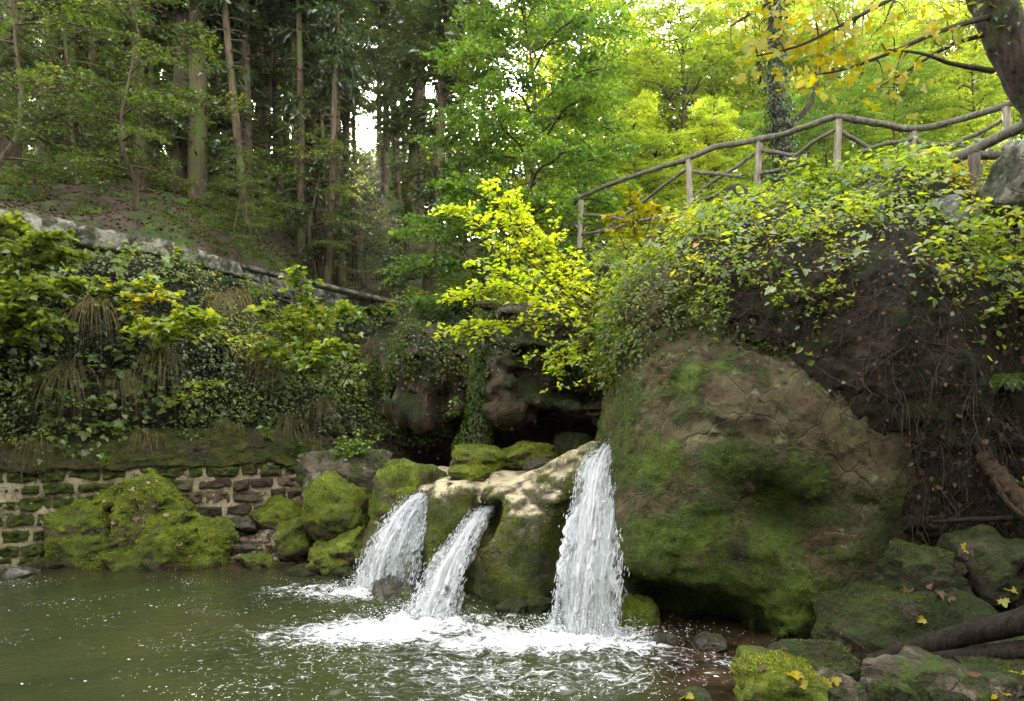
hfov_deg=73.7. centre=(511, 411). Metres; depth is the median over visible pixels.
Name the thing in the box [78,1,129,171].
spruce tree
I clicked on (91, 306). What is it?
grass tuft
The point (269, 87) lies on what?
spruce tree
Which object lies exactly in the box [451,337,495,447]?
ivy pillar
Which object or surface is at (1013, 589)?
fallen leaf
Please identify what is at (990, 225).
shrub
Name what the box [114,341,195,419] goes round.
grass tuft
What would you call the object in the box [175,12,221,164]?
spruce tree
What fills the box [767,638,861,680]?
rock
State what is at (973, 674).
fallen leaf
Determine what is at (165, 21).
spruce tree
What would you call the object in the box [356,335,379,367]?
grass tuft
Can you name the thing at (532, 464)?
rock
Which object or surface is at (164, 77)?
spruce tree
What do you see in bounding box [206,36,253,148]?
spruce tree
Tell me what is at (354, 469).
rock
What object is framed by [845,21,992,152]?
yellow tree
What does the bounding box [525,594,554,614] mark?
rock
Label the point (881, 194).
rock
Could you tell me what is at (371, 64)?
spruce tree
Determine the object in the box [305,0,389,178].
spruce tree
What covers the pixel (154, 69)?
spruce tree
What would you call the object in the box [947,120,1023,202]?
rustic fence
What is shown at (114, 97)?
spruce tree
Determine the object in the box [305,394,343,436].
grass tuft
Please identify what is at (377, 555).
waterfall
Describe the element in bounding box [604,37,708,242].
yellow tree
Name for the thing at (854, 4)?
yellow tree
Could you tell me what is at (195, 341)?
sapling
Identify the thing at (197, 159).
spruce tree
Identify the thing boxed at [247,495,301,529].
rock
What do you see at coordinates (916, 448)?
dead creeper
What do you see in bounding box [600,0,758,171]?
green tree
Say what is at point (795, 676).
fallen leaf
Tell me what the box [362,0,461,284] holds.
spruce tree
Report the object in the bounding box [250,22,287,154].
spruce tree
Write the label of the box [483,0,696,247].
yellow tree
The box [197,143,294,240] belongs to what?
young beech
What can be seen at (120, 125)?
young beech
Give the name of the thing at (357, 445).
herb
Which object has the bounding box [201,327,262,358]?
sapling
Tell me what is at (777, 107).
ivy clad tree
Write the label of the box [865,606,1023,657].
log
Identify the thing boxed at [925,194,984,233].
rock
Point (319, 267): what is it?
spruce tree
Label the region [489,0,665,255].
yellow tree
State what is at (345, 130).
spruce tree
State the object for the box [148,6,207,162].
spruce tree
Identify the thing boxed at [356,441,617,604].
rock ledge
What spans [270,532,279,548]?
rock
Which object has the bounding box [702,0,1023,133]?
leaning maple
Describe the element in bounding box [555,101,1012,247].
rustic fence
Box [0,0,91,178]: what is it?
spruce tree
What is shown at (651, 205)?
sapling
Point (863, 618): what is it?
rock
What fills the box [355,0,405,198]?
spruce tree
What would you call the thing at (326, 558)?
rock
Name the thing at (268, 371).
grass tuft
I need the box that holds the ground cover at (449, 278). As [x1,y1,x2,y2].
[0,147,543,301]
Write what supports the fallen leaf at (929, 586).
on the rock at (900, 564)
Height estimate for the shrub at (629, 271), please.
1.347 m
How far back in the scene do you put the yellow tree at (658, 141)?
22.71 m
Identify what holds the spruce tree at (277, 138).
on the ground at (150, 227)
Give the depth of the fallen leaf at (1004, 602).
6.22 m
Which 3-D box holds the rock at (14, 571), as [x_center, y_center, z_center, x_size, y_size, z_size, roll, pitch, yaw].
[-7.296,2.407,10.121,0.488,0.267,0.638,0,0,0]
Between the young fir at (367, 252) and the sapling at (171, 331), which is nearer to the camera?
the sapling at (171, 331)
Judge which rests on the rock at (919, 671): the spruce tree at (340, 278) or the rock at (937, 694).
the rock at (937, 694)
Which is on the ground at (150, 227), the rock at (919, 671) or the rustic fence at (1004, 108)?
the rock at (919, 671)
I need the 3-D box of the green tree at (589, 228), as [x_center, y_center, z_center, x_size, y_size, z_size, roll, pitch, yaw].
[2.571,-8.970,24.802,4.266,7.996,4.518,0,0,25]
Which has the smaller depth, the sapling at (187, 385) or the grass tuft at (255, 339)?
the sapling at (187, 385)
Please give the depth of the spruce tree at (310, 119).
32.88 m
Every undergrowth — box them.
[0,224,656,464]
[552,132,1023,486]
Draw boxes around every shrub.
[0,210,109,347]
[521,308,612,374]
[600,262,652,333]
[656,246,692,279]
[686,244,740,341]
[746,239,808,313]
[774,149,859,202]
[803,241,868,327]
[912,197,1023,333]
[935,254,969,307]
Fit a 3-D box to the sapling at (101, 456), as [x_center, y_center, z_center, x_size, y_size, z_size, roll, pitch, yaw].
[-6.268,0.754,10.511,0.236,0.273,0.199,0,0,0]
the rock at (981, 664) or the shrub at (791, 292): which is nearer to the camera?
the rock at (981, 664)
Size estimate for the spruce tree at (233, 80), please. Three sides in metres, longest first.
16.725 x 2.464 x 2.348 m
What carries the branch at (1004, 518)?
attached to the broken branch at (1011, 488)
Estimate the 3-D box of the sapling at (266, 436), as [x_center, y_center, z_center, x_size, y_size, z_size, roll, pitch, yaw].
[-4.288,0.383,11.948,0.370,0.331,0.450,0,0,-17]
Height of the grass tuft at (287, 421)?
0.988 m
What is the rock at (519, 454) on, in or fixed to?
on the rock ledge
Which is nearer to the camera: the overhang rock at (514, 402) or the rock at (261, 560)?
the rock at (261, 560)
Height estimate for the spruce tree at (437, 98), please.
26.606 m
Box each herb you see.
[287,439,316,455]
[330,429,383,460]
[446,389,462,416]
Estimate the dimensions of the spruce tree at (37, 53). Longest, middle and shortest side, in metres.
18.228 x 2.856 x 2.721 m
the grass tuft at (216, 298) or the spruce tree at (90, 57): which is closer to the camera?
the grass tuft at (216, 298)
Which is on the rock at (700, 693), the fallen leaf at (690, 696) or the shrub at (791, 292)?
the fallen leaf at (690, 696)
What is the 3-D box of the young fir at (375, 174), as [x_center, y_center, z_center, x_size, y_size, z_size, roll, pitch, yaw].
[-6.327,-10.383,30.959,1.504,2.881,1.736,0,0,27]
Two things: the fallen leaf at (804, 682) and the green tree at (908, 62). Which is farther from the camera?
the green tree at (908, 62)
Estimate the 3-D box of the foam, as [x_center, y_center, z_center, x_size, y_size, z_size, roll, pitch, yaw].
[-0.608,2.232,8.061,6.499,0.312,2.958,0,0,27]
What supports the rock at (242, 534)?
on the gravel
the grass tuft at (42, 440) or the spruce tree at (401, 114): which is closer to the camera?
the grass tuft at (42, 440)
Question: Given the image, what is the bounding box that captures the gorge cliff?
[378,239,648,466]
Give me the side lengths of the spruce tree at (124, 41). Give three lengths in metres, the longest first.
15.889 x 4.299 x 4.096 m
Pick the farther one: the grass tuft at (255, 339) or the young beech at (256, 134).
the young beech at (256, 134)
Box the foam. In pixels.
[259,568,743,666]
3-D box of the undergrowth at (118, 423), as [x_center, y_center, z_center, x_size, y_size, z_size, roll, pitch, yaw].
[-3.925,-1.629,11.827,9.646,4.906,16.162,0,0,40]
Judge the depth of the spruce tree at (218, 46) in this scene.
29.03 m
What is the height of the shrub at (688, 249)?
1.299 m
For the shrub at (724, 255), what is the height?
1.265 m
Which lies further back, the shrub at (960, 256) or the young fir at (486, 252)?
the young fir at (486, 252)
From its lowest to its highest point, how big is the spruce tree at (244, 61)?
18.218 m
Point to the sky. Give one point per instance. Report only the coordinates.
(427, 89)
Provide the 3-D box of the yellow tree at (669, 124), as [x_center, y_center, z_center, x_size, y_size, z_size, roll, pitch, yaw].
[8.027,-14.462,40.995,9.774,16.634,9.556,0,0,-7]
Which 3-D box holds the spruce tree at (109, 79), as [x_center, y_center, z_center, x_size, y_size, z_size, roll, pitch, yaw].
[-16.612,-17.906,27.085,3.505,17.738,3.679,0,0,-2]
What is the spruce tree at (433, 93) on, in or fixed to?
on the ground at (150, 227)
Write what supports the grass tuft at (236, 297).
on the embankment
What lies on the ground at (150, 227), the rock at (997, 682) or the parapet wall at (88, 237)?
the rock at (997, 682)
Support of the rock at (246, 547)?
on the gravel
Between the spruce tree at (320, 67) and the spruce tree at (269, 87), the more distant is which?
the spruce tree at (269, 87)
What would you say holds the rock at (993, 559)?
on the ground at (150, 227)
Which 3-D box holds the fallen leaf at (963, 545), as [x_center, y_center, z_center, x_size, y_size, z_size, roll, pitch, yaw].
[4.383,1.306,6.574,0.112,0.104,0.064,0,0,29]
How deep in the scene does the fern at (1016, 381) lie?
7.04 m
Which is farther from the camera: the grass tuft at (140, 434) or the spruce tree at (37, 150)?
the spruce tree at (37, 150)
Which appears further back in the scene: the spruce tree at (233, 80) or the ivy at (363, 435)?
the spruce tree at (233, 80)
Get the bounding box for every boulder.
[42,467,239,571]
[595,258,919,639]
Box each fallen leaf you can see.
[685,691,693,699]
[758,664,767,671]
[785,670,801,680]
[800,678,807,689]
[823,676,832,686]
[831,676,841,685]
[901,585,913,592]
[917,615,926,623]
[926,583,932,589]
[935,590,945,599]
[946,593,955,600]
[961,542,968,552]
[966,671,980,677]
[997,598,1009,607]
[1004,586,1017,593]
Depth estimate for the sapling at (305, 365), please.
12.44 m
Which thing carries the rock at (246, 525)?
on the gravel
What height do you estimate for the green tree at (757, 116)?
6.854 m
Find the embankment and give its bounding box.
[0,240,439,466]
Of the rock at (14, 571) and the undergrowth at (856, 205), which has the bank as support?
the undergrowth at (856, 205)
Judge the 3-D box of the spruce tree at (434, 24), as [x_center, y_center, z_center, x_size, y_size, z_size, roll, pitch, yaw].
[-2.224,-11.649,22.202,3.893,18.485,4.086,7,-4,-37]
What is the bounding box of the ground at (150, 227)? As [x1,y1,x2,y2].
[0,151,1023,640]
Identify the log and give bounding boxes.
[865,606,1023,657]
[930,640,1023,660]
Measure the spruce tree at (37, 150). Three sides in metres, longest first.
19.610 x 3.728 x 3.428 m
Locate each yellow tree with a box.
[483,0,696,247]
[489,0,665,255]
[493,58,627,255]
[572,16,717,244]
[590,89,685,242]
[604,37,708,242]
[616,0,774,233]
[654,28,771,210]
[663,96,765,213]
[670,0,871,207]
[671,0,853,186]
[736,14,890,188]
[758,0,942,183]
[842,0,991,143]
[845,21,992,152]
[875,0,1023,159]
[907,34,1023,165]
[938,43,1022,143]
[943,0,1023,146]
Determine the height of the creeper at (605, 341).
3.138 m
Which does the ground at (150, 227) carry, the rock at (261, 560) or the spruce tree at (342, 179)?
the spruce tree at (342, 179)
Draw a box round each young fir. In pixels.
[341,162,383,216]
[345,151,375,201]
[345,193,392,261]
[357,155,392,221]
[359,152,385,201]
[374,244,410,298]
[464,238,498,285]
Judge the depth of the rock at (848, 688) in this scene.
5.34 m
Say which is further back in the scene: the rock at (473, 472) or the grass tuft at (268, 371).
the grass tuft at (268, 371)
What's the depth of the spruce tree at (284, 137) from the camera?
28.79 m
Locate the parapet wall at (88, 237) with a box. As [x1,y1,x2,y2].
[0,209,405,321]
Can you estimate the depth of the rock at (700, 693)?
5.71 m
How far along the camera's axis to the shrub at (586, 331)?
9.67 m
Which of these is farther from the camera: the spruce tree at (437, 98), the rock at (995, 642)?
the spruce tree at (437, 98)
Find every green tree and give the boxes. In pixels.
[527,41,637,254]
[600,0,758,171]
[711,96,807,191]
[750,0,932,169]
[770,69,873,177]
[840,48,954,172]
[898,0,1023,138]
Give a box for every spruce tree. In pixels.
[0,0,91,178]
[22,8,39,141]
[22,10,36,148]
[22,20,42,153]
[23,0,119,160]
[25,8,42,138]
[29,8,70,156]
[56,0,127,171]
[56,1,128,166]
[61,1,129,161]
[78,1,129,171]
[79,0,175,187]
[79,8,132,163]
[111,2,159,142]
[112,0,256,193]
[116,0,174,144]
[126,0,269,200]
[128,0,174,183]
[129,11,175,157]
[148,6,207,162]
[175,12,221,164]
[189,0,266,227]
[206,25,255,137]
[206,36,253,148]
[207,1,284,175]
[207,2,272,190]
[208,0,282,196]
[208,0,286,213]
[210,44,265,120]
[250,0,303,199]
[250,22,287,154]
[250,37,285,134]
[251,2,292,201]
[254,0,340,270]
[255,0,330,242]
[259,50,309,158]
[265,54,304,167]
[270,0,376,287]
[275,0,349,278]
[279,0,361,212]
[292,16,359,159]
[294,0,368,283]
[303,0,349,284]
[304,105,324,166]
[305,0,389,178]
[324,1,378,183]
[340,14,372,170]
[342,0,381,185]
[348,174,369,282]
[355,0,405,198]
[358,22,401,193]
[362,0,412,194]
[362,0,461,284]
[374,2,413,196]
[377,0,498,294]
[380,4,427,200]
[390,4,433,213]
[425,0,456,220]
[427,21,475,223]
[431,0,498,243]
[472,5,512,239]
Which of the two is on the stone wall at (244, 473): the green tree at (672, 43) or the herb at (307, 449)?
the herb at (307, 449)
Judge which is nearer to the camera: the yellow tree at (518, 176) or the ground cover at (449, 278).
the ground cover at (449, 278)
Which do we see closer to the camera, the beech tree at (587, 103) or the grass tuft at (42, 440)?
the grass tuft at (42, 440)
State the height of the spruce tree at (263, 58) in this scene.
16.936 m
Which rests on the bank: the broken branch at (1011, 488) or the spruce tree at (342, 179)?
the broken branch at (1011, 488)
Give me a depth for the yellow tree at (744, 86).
40.00 m
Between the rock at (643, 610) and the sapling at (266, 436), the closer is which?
the rock at (643, 610)
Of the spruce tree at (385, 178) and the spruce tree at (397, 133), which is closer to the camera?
the spruce tree at (385, 178)
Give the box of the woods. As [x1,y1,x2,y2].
[26,6,1023,257]
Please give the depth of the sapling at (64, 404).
10.58 m
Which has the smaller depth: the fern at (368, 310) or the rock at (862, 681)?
the rock at (862, 681)
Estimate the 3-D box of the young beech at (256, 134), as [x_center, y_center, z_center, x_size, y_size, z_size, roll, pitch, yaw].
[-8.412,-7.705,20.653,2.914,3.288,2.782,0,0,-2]
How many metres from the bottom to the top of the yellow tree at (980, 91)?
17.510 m
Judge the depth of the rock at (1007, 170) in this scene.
8.29 m
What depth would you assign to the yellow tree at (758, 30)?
36.16 m
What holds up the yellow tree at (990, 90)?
on the ground at (150, 227)
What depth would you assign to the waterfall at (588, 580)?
7.66 m
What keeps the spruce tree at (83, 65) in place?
on the ground at (150, 227)
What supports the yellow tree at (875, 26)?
on the ground at (150, 227)
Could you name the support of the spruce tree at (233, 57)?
on the ground at (150, 227)
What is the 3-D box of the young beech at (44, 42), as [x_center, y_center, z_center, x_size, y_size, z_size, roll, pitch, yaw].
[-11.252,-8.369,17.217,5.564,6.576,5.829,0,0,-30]
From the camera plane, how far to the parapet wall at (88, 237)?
13.68 m
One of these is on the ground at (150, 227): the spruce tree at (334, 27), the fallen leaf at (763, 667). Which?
the spruce tree at (334, 27)
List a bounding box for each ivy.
[0,232,638,456]
[0,421,419,531]
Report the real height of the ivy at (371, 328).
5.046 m
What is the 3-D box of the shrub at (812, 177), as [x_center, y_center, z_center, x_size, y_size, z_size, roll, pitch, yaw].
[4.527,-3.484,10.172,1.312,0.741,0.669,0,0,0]
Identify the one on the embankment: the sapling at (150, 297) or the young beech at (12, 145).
the sapling at (150, 297)
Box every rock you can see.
[1,566,40,577]
[18,557,63,570]
[230,515,258,535]
[232,541,261,554]
[236,530,246,542]
[240,551,273,568]
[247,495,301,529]
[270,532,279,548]
[272,516,315,561]
[284,563,317,576]
[294,448,392,503]
[300,470,371,541]
[305,526,364,575]
[328,565,354,578]
[368,458,447,526]
[371,575,418,600]
[447,444,507,477]
[447,463,492,481]
[456,293,605,432]
[495,597,526,614]
[502,441,558,470]
[522,457,554,471]
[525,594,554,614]
[554,432,592,456]
[613,577,653,597]
[613,593,660,626]
[651,632,678,646]
[676,685,713,700]
[693,631,726,652]
[719,182,756,210]
[729,645,829,700]
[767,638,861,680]
[808,661,867,700]
[810,580,996,662]
[851,182,893,200]
[857,668,866,691]
[861,645,992,700]
[866,677,920,700]
[871,537,973,594]
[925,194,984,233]
[927,686,973,700]
[937,523,1023,605]
[954,647,1023,700]
[975,672,1023,700]
[980,138,1023,223]
[986,640,1000,643]
[1008,596,1023,609]
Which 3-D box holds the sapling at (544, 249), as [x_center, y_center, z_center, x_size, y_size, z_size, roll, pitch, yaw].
[0.110,-2.252,10.941,2.974,3.517,2.256,0,0,0]
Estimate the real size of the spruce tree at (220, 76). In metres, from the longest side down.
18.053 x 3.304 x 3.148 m
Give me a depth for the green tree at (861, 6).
44.78 m
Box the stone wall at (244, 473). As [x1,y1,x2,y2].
[0,427,321,568]
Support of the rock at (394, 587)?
in the water
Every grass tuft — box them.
[6,357,105,447]
[7,431,76,477]
[38,291,138,372]
[87,367,144,426]
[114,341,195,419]
[123,424,165,455]
[196,286,237,328]
[207,415,243,440]
[216,286,262,334]
[230,328,291,401]
[234,350,306,431]
[267,411,314,450]
[300,431,330,450]
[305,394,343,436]
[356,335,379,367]
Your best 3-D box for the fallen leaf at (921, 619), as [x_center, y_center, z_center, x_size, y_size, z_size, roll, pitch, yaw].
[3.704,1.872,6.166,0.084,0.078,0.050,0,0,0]
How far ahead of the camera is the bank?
7.36 m
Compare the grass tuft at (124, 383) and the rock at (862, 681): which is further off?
the grass tuft at (124, 383)
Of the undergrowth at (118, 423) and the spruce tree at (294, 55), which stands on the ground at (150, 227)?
the spruce tree at (294, 55)
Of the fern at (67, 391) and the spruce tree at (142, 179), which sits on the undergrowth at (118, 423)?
the fern at (67, 391)
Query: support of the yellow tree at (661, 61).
on the ground at (150, 227)
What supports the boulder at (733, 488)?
on the ground at (150, 227)
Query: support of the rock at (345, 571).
in the water
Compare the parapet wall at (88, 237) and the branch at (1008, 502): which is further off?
the parapet wall at (88, 237)
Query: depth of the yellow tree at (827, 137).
39.19 m
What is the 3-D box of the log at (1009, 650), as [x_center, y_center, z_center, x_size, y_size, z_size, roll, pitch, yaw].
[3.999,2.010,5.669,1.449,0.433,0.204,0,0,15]
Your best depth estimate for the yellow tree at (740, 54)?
45.69 m
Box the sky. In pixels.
[29,0,1019,239]
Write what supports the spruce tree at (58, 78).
on the ground at (150, 227)
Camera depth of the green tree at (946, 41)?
45.00 m
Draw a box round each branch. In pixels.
[932,515,1020,523]
[974,442,1023,521]
[992,479,1023,518]
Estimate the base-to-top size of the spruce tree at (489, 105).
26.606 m
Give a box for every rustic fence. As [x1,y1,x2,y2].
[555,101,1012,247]
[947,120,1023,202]
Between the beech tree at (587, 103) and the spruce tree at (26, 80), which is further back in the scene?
the spruce tree at (26, 80)
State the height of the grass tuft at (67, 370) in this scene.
1.462 m
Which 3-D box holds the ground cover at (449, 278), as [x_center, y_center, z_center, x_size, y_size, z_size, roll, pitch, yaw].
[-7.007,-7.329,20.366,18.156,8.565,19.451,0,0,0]
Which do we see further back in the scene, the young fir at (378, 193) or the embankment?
the young fir at (378, 193)
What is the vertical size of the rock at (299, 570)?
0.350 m
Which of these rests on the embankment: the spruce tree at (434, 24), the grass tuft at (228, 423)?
the grass tuft at (228, 423)
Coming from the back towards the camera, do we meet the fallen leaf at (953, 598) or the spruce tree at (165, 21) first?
the spruce tree at (165, 21)
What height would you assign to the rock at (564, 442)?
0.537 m
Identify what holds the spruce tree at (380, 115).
on the ground at (150, 227)
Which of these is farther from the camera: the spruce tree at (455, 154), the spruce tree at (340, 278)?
the spruce tree at (455, 154)
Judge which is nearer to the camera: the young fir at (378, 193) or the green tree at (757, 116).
the green tree at (757, 116)
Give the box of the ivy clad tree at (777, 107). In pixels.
[753,0,820,187]
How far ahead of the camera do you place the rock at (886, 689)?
5.14 m
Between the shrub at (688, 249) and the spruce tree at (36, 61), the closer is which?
the shrub at (688, 249)
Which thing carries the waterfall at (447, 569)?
on the rock ledge
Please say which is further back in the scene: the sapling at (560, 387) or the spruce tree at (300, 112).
the spruce tree at (300, 112)
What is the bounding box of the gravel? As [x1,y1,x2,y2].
[228,528,1023,645]
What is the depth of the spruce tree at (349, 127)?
32.99 m
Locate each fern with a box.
[39,389,79,397]
[341,319,370,327]
[349,305,402,319]
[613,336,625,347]
[988,373,1023,392]
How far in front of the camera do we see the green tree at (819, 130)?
22.78 m
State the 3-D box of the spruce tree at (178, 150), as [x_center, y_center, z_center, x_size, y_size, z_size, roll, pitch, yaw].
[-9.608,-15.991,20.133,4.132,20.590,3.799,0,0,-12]
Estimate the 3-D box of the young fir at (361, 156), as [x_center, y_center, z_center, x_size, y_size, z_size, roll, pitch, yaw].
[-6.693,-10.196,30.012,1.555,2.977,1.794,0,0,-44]
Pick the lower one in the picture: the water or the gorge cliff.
the water
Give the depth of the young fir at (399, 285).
23.02 m
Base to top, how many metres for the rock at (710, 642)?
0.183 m
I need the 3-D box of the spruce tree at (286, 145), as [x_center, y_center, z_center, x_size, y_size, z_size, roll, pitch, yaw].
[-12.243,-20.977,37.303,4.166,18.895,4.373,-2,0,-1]
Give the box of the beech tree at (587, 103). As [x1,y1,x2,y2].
[376,0,654,321]
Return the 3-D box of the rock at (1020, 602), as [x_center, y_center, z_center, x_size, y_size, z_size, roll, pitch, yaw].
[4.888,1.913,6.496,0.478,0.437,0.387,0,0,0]
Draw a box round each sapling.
[17,395,90,417]
[76,274,184,307]
[97,452,110,468]
[115,291,228,352]
[165,378,227,413]
[182,333,250,353]
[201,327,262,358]
[242,264,360,383]
[255,425,275,440]
[309,363,366,390]
[426,176,606,379]
[518,200,561,259]
[539,372,596,393]
[601,183,669,260]
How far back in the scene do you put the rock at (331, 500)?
10.54 m
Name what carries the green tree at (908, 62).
on the ground at (150, 227)
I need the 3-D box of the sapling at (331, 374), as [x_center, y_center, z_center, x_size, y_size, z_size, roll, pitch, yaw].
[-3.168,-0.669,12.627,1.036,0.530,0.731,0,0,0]
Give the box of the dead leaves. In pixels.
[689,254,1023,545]
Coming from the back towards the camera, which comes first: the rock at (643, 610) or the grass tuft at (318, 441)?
the grass tuft at (318, 441)
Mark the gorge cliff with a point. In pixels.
(545, 431)
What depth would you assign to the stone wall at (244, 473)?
11.29 m
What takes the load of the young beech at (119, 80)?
on the ground at (150, 227)
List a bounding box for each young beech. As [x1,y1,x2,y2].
[0,0,165,197]
[0,0,191,187]
[0,0,251,208]
[22,1,174,169]
[187,95,280,199]
[194,167,285,262]
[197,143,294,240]
[250,123,394,280]
[337,199,402,287]
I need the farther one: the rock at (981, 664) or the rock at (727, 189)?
the rock at (727, 189)
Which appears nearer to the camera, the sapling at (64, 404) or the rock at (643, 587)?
the rock at (643, 587)
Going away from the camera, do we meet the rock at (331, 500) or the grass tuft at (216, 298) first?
the rock at (331, 500)
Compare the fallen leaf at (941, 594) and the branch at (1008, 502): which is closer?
the fallen leaf at (941, 594)
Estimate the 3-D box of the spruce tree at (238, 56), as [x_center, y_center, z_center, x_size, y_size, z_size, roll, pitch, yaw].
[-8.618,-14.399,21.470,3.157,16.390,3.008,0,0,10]
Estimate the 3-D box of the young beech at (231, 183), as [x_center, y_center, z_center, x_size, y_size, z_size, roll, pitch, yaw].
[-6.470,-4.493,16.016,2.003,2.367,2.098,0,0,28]
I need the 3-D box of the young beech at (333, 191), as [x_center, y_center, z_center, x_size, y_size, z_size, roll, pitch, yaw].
[-5.725,-5.648,19.618,4.173,4.932,4.372,0,0,27]
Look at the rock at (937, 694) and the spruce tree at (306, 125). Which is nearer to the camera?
the rock at (937, 694)
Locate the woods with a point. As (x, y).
(398, 190)
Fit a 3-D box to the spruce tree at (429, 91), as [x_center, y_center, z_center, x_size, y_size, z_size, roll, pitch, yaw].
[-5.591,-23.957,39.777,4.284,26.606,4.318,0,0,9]
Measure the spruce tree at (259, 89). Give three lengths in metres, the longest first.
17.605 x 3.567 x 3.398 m
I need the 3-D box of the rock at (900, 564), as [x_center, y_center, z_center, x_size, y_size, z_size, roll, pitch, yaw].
[4.108,1.647,6.883,0.901,0.719,1.132,0,0,33]
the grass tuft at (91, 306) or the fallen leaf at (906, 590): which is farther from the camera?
the grass tuft at (91, 306)
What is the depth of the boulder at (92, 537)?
10.61 m
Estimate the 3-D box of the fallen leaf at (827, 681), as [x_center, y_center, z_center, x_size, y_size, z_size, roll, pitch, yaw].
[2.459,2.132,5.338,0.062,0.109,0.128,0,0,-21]
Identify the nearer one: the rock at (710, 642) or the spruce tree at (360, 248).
the rock at (710, 642)
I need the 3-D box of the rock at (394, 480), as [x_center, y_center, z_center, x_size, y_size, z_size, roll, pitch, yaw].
[-1.632,1.486,10.655,1.189,1.565,1.724,0,0,0]
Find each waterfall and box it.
[346,490,428,591]
[402,504,494,618]
[546,439,629,637]
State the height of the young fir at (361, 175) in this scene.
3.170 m
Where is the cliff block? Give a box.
[378,324,470,433]
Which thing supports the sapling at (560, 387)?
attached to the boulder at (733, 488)
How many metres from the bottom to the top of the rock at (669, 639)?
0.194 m
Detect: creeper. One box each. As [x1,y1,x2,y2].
[370,250,825,452]
[562,181,1023,560]
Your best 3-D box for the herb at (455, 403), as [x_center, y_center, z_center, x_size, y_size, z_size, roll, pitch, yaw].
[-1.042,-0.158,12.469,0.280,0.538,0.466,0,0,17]
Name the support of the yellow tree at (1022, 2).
on the ground at (150, 227)
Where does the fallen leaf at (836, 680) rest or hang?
on the rock at (848, 688)
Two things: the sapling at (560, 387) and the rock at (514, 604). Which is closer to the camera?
the rock at (514, 604)
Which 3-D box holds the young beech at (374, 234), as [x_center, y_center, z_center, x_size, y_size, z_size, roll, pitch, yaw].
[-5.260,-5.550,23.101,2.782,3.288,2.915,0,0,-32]
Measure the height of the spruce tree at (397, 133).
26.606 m
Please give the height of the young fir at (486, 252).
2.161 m
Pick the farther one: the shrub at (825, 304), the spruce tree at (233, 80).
the spruce tree at (233, 80)
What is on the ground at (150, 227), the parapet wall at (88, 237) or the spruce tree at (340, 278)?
the spruce tree at (340, 278)
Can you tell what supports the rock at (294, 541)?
on the gravel
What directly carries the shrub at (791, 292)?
hanging from the bank
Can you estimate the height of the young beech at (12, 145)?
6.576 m
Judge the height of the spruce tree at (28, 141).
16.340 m
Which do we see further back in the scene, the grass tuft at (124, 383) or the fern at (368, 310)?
the fern at (368, 310)
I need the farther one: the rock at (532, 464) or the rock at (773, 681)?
the rock at (532, 464)
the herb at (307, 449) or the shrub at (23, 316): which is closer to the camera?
the shrub at (23, 316)
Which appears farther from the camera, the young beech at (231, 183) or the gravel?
the young beech at (231, 183)
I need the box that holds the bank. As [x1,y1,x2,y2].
[569,160,1023,546]
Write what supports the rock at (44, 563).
in the water
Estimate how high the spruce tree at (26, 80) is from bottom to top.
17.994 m
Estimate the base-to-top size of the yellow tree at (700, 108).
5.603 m
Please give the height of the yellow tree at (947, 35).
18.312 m
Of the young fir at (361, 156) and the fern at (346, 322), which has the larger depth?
the young fir at (361, 156)
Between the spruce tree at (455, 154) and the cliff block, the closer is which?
the cliff block
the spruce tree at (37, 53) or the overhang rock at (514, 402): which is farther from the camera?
the spruce tree at (37, 53)
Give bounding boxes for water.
[0,562,785,700]
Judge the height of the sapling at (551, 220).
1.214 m
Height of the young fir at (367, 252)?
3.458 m
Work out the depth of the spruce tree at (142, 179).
18.75 m
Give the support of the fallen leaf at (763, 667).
on the rock at (773, 681)

